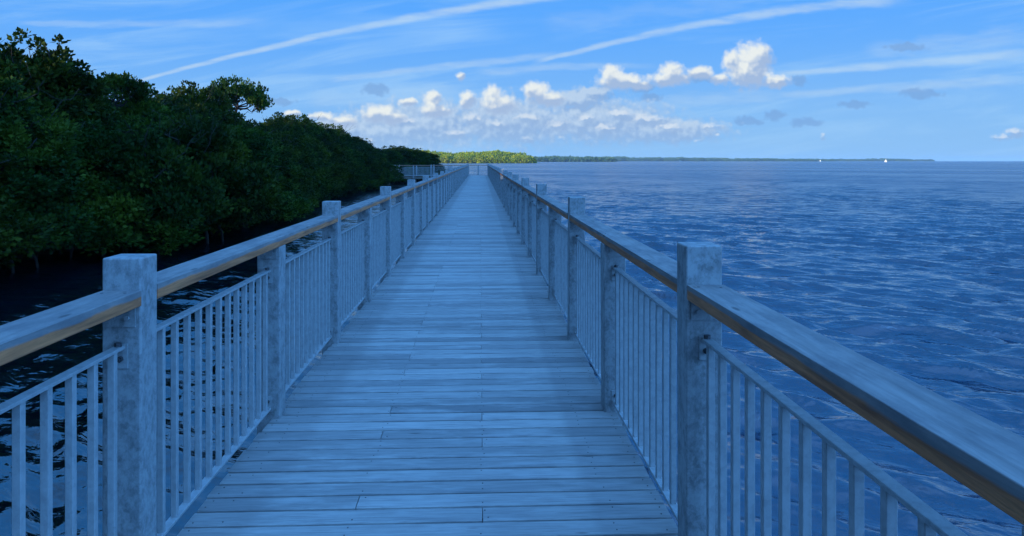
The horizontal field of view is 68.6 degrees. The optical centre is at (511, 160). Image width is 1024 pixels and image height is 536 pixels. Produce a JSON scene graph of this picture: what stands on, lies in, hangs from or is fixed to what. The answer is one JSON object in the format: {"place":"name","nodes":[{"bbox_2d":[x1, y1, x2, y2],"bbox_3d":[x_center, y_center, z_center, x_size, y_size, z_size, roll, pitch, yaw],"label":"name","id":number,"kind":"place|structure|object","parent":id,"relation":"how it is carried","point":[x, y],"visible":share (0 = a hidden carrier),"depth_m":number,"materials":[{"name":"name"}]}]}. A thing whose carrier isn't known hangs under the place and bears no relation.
{"place":"outdoors","nodes":[
{"label":"outdoors","id":0,"kind":"place"},
{"bbox_2d":[0,241,101,258],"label":"shore ground","id":1,"kind":"structure","parent":0,"point":[41,252],"depth_m":21.40,"materials":[{"name":"black soil"}]},
{"bbox_2d":[0,128,60,268],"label":"mangrove tree","id":2,"kind":"object","parent":1,"relation":"on","point":[18,240],"visible":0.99,"depth_m":15.36,"materials":[{"name":"green plant"}]},
{"bbox_2d":[0,43,81,183],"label":"mangrove tree","id":3,"kind":"object","parent":1,"relation":"on","point":[13,68],"visible":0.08,"depth_m":20.33,"materials":[{"name":"green plant"}]},
{"bbox_2d":[0,75,108,272],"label":"mangrove tree","id":4,"kind":"object","parent":1,"relation":"on","point":[24,180],"visible":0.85,"depth_m":17.60,"materials":[{"name":"green plant"}]},
{"bbox_2d":[0,27,117,247],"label":"mangrove tree","id":5,"kind":"object","parent":1,"relation":"on","point":[48,66],"visible":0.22,"depth_m":21.82,"materials":[{"name":"green plant"}]},
{"bbox_2d":[36,51,121,125],"bbox_3d":[-14.820,-0.129,24.044,5.195,6.643,5.009,0,0,-38],"label":"mangrove tree","id":6,"kind":"object","parent":1,"relation":"on","point":[107,108],"visible":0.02,"depth_m":24.58,"materials":[{"name":"green plant"}]},
{"bbox_2d":[37,76,121,242],"bbox_3d":[-14.395,0.097,23.231,6.051,6.110,5.794,0,0,-12],"label":"mangrove tree","id":7,"kind":"object","parent":1,"relation":"on","point":[95,119],"visible":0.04,"depth_m":23.16,"materials":[{"name":"green plant"}]},
{"bbox_2d":[0,117,207,257],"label":"mangrove tree","id":8,"kind":"object","parent":1,"relation":"on","point":[91,159],"visible":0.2,"depth_m":19.92,"materials":[{"name":"green plant"}]},
{"bbox_2d":[103,71,162,108],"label":"mangrove tree","id":9,"kind":"object","parent":1,"relation":"on","point":[125,84],"visible":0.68,"depth_m":26.94,"materials":[{"name":"green plant"}]},
{"bbox_2d":[32,118,236,254],"bbox_3d":[-10.681,1.010,21.180,5.585,4.289,5.513,0,0,15],"label":"mangrove tree","id":10,"kind":"object","parent":1,"relation":"on","point":[187,205],"visible":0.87,"depth_m":20.20,"materials":[{"name":"green plant"}]},
{"bbox_2d":[108,93,175,127],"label":"mangrove tree","id":11,"kind":"object","parent":1,"relation":"on","point":[141,108],"visible":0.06,"depth_m":28.62,"materials":[{"name":"green plant"}]},
{"bbox_2d":[115,94,205,121],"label":"mangrove tree","id":12,"kind":"object","parent":1,"relation":"on","point":[180,107],"visible":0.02,"depth_m":31.41,"materials":[{"name":"green plant"}]},
{"bbox_2d":[96,115,247,247],"bbox_3d":[-11.341,0.775,24.062,5.680,4.456,5.933,0,0,-22],"label":"mangrove tree","id":13,"kind":"object","parent":1,"relation":"on","point":[141,125],"visible":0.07,"depth_m":23.37,"materials":[{"name":"green plant"}]},
{"bbox_2d":[148,93,225,123],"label":"mangrove tree","id":14,"kind":"object","parent":1,"relation":"on","point":[199,105],"visible":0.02,"depth_m":33.65,"materials":[{"name":"green plant"}]},
{"bbox_2d":[152,85,231,123],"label":"mangrove tree","id":15,"kind":"object","parent":1,"relation":"on","point":[186,98],"visible":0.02,"depth_m":35.70,"materials":[{"name":"green plant"}]},
{"bbox_2d":[169,80,244,125],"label":"mangrove tree","id":16,"kind":"object","parent":1,"relation":"on","point":[224,105],"visible":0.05,"depth_m":36.94,"materials":[{"name":"green plant"}]},
{"bbox_2d":[158,117,265,234],"bbox_3d":[-11.640,0.704,26.646,5.793,4.625,5.489,0,0,-7],"label":"mangrove tree","id":17,"kind":"object","parent":1,"relation":"on","point":[255,220],"visible":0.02,"depth_m":26.50,"materials":[{"name":"green plant"}]},
{"bbox_2d":[150,111,285,243],"bbox_3d":[-10.132,0.720,24.142,6.205,5.068,6.126,0,0,27],"label":"mangrove tree","id":18,"kind":"object","parent":1,"relation":"on","point":[245,189],"visible":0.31,"depth_m":23.46,"materials":[{"name":"green plant"}]},
{"bbox_2d":[200,74,274,121],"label":"mangrove tree","id":19,"kind":"object","parent":1,"relation":"on","point":[249,94],"visible":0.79,"depth_m":41.17,"materials":[{"name":"green plant"}]},
{"bbox_2d":[225,106,257,131],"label":"mangrove tree","id":20,"kind":"object","parent":1,"relation":"on","point":[237,115],"depth_m":38.79,"materials":[{"name":"green plant"}]},
{"bbox_2d":[236,117,263,133],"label":"mangrove tree","id":21,"kind":"object","parent":1,"relation":"on","point":[249,125],"depth_m":43.27,"materials":[{"name":"green plant"}]},
{"bbox_2d":[248,121,269,132],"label":"mangrove tree","id":22,"kind":"object","parent":1,"relation":"on","point":[259,123],"visible":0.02,"depth_m":50.67,"materials":[{"name":"green plant"}]},
{"bbox_2d":[205,124,314,227],"bbox_3d":[-11.463,0.723,30.012,6.986,4.564,7.120,0,0,-13],"label":"mangrove tree","id":23,"kind":"object","parent":1,"relation":"on","point":[257,147],"visible":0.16,"depth_m":29.97,"materials":[{"name":"green plant"}]},
{"bbox_2d":[246,139,308,222],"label":"mangrove tree","id":24,"kind":"object","parent":1,"relation":"on","point":[298,192],"visible":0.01,"depth_m":32.11,"materials":[{"name":"green plant"}]},
{"bbox_2d":[253,117,303,136],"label":"mangrove tree","id":25,"kind":"object","parent":1,"relation":"on","point":[281,124],"visible":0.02,"depth_m":52.78,"materials":[{"name":"green plant"}]},
{"bbox_2d":[263,111,309,136],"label":"mangrove tree","id":26,"kind":"object","parent":1,"relation":"on","point":[295,123],"visible":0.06,"depth_m":55.34,"materials":[{"name":"green plant"}]},
{"bbox_2d":[253,134,320,215],"bbox_3d":[-12.461,0.838,35.444,6.494,4.290,6.261,0,0,15],"label":"mangrove tree","id":27,"kind":"object","parent":1,"relation":"on","point":[283,163],"visible":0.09,"depth_m":35.15,"materials":[{"name":"green plant"}]},
{"bbox_2d":[261,137,320,205],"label":"mangrove tree","id":28,"kind":"object","parent":1,"relation":"on","point":[302,187],"visible":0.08,"depth_m":38.03,"materials":[{"name":"green plant"}]},
{"bbox_2d":[267,132,314,192],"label":"mangrove tree","id":29,"kind":"object","parent":1,"relation":"on","point":[273,134],"visible":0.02,"depth_m":41.10,"materials":[{"name":"green plant"}]},
{"bbox_2d":[261,125,331,202],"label":"mangrove tree","id":30,"kind":"object","parent":1,"relation":"on","point":[304,147],"visible":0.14,"depth_m":43.32,"materials":[{"name":"green plant"}]},
{"bbox_2d":[280,114,312,137],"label":"mangrove tree","id":31,"kind":"object","parent":1,"relation":"on","point":[305,127],"visible":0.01,"depth_m":58.63,"materials":[{"name":"green plant"}]},
{"bbox_2d":[294,112,324,139],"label":"mangrove tree","id":32,"kind":"object","parent":1,"relation":"on","point":[311,125],"visible":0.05,"depth_m":60.51,"materials":[{"name":"green plant"}]},
{"bbox_2d":[296,142,334,198],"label":"mangrove tree","id":33,"kind":"object","parent":1,"relation":"on","point":[325,182],"visible":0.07,"depth_m":46.38,"materials":[{"name":"green plant"}]},
{"bbox_2d":[301,123,331,137],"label":"mangrove tree","id":34,"kind":"object","parent":1,"relation":"on","point":[323,132],"depth_m":63.33,"materials":[{"name":"green plant"}]},
{"bbox_2d":[303,138,345,194],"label":"mangrove tree","id":35,"kind":"object","parent":1,"relation":"on","point":[336,183],"visible":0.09,"depth_m":48.97,"materials":[{"name":"green plant"}]},
{"bbox_2d":[301,134,350,197],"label":"mangrove tree","id":36,"kind":"object","parent":1,"relation":"on","point":[344,173],"visible":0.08,"depth_m":51.99,"materials":[{"name":"green plant"}]},
{"bbox_2d":[297,133,362,189],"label":"mangrove tree","id":37,"kind":"object","parent":1,"relation":"on","point":[331,141],"visible":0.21,"depth_m":54.58,"materials":[{"name":"green plant"}]},
{"bbox_2d":[322,123,346,144],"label":"mangrove tree","id":38,"kind":"object","parent":1,"relation":"on","point":[336,134],"visible":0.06,"depth_m":68.07,"materials":[{"name":"green plant"}]},
{"bbox_2d":[324,124,352,143],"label":"mangrove tree","id":39,"kind":"object","parent":1,"relation":"on","point":[347,135],"visible":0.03,"depth_m":71.08,"materials":[{"name":"green plant"}]},
{"bbox_2d":[319,138,364,192],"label":"mangrove tree","id":40,"kind":"object","parent":1,"relation":"on","point":[342,155],"visible":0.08,"depth_m":57.95,"materials":[{"name":"green plant"}]},
{"bbox_2d":[342,132,363,146],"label":"mangrove tree","id":41,"kind":"object","parent":1,"relation":"on","point":[356,141],"visible":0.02,"depth_m":76.31,"materials":[{"name":"green plant"}]},
{"bbox_2d":[354,136,373,147],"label":"mangrove tree","id":42,"kind":"object","parent":1,"relation":"on","point":[362,140],"visible":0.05,"depth_m":94.28,"materials":[{"name":"green plant"}]},
{"bbox_2d":[349,143,390,188],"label":"mangrove tree","id":43,"kind":"object","parent":1,"relation":"on","point":[384,176],"visible":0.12,"depth_m":69.19,"materials":[{"name":"green plant"}]},
{"bbox_2d":[367,147,403,187],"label":"mangrove tree","id":44,"kind":"object","parent":1,"relation":"on","point":[386,166],"visible":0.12,"depth_m":74.75,"materials":[{"name":"green plant"}]},
{"bbox_2d":[376,149,404,181],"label":"mangrove tree","id":45,"kind":"object","parent":1,"relation":"on","point":[390,159],"visible":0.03,"depth_m":77.45,"materials":[{"name":"green plant"}]},
{"bbox_2d":[382,149,414,182],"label":"mangrove tree","id":46,"kind":"object","parent":1,"relation":"on","point":[396,157],"visible":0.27,"depth_m":86.46,"materials":[{"name":"green plant"}]},
{"bbox_2d":[379,147,425,181],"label":"mangrove tree","id":47,"kind":"object","parent":1,"relation":"on","point":[412,158],"visible":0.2,"depth_m":90.82,"materials":[{"name":"green plant"}]},
{"bbox_2d":[397,148,431,174],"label":"mangrove tree","id":48,"kind":"object","parent":1,"relation":"on","point":[419,154],"visible":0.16,"depth_m":95.00,"materials":[{"name":"green plant"}]},
{"bbox_2d":[407,148,435,172],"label":"mangrove tree","id":49,"kind":"object","parent":1,"relation":"on","point":[428,163],"visible":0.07,"depth_m":99.99,"materials":[{"name":"green plant"}]},
{"bbox_2d":[415,149,442,174],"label":"mangrove tree","id":50,"kind":"object","parent":1,"relation":"on","point":[435,163],"visible":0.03,"depth_m":103.85,"materials":[{"name":"green plant"}]},
{"bbox_2d":[424,151,444,174],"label":"mangrove tree","id":51,"kind":"object","parent":1,"relation":"on","point":[434,159],"visible":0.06,"depth_m":107.30,"materials":[{"name":"green plant"}]},
{"bbox_2d":[0,161,1023,535],"bbox_3d":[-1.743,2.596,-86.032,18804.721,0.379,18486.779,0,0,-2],"label":"water","id":52,"kind":"structure","parent":0,"point":[912,271],"depth_m":15.09,"materials":[{"name":"blue liquid"}]},
{"bbox_2d":[177,175,677,535],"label":"boardwalk","id":53,"kind":"structure","parent":52,"relation":"in","point":[449,384],"depth_m":4.53,"materials":[{"name":"grey wood"}]},
{"bbox_2d":[0,164,468,535],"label":"railing","id":54,"kind":"object","parent":53,"relation":"attached to","point":[347,270],"visible":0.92,"depth_m":3.35,"materials":[{"name":"wood"}]},
{"bbox_2d":[390,165,462,178],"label":"railing","id":55,"kind":"object","parent":53,"relation":"attached to","point":[427,168],"visible":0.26,"depth_m":80.86,"materials":[{"name":"wood"}]},
{"bbox_2d":[398,165,487,174],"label":"railing","id":56,"kind":"object","parent":53,"relation":"attached to","point":[447,169],"visible":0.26,"depth_m":83.04,"materials":[{"name":"wood"}]},
{"bbox_2d":[488,164,1023,535],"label":"railing","id":57,"kind":"object","parent":53,"relation":"attached to","point":[616,315],"visible":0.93,"depth_m":2.79,"materials":[{"name":"wood"}]},
{"bbox_2d":[532,155,618,161],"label":"shore woods","id":58,"kind":"object","parent":52,"relation":"on","point":[555,158],"visible":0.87,"depth_m":1716.18,"materials":[{"name":"green plant"}]},
{"bbox_2d":[599,156,836,160],"bbox_3d":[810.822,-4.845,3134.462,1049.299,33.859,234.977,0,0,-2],"label":"shore woods","id":59,"kind":"object","parent":52,"relation":"on","point":[622,158],"visible":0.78,"depth_m":3082.41,"materials":[{"name":"green plant"}]},
{"bbox_2d":[824,158,934,160],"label":"shore woods","id":60,"kind":"object","parent":52,"relation":"on","point":[881,159],"visible":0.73,"depth_m":3698.30,"materials":[{"name":"green plant"}]},
{"bbox_2d":[0,0,1023,160],"label":"sky","id":61,"kind":"structure","parent":0,"point":[937,80],"materials":[{"name":"blue"}]},
{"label":"island ground","id":62,"kind":"structure","parent":0,"visible":0},
{"bbox_2d":[420,150,536,162],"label":"island woods","id":63,"kind":"object","parent":62,"relation":"on","point":[494,156],"visible":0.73,"depth_m":800.71,"materials":[{"name":"green plant"}]}
]}

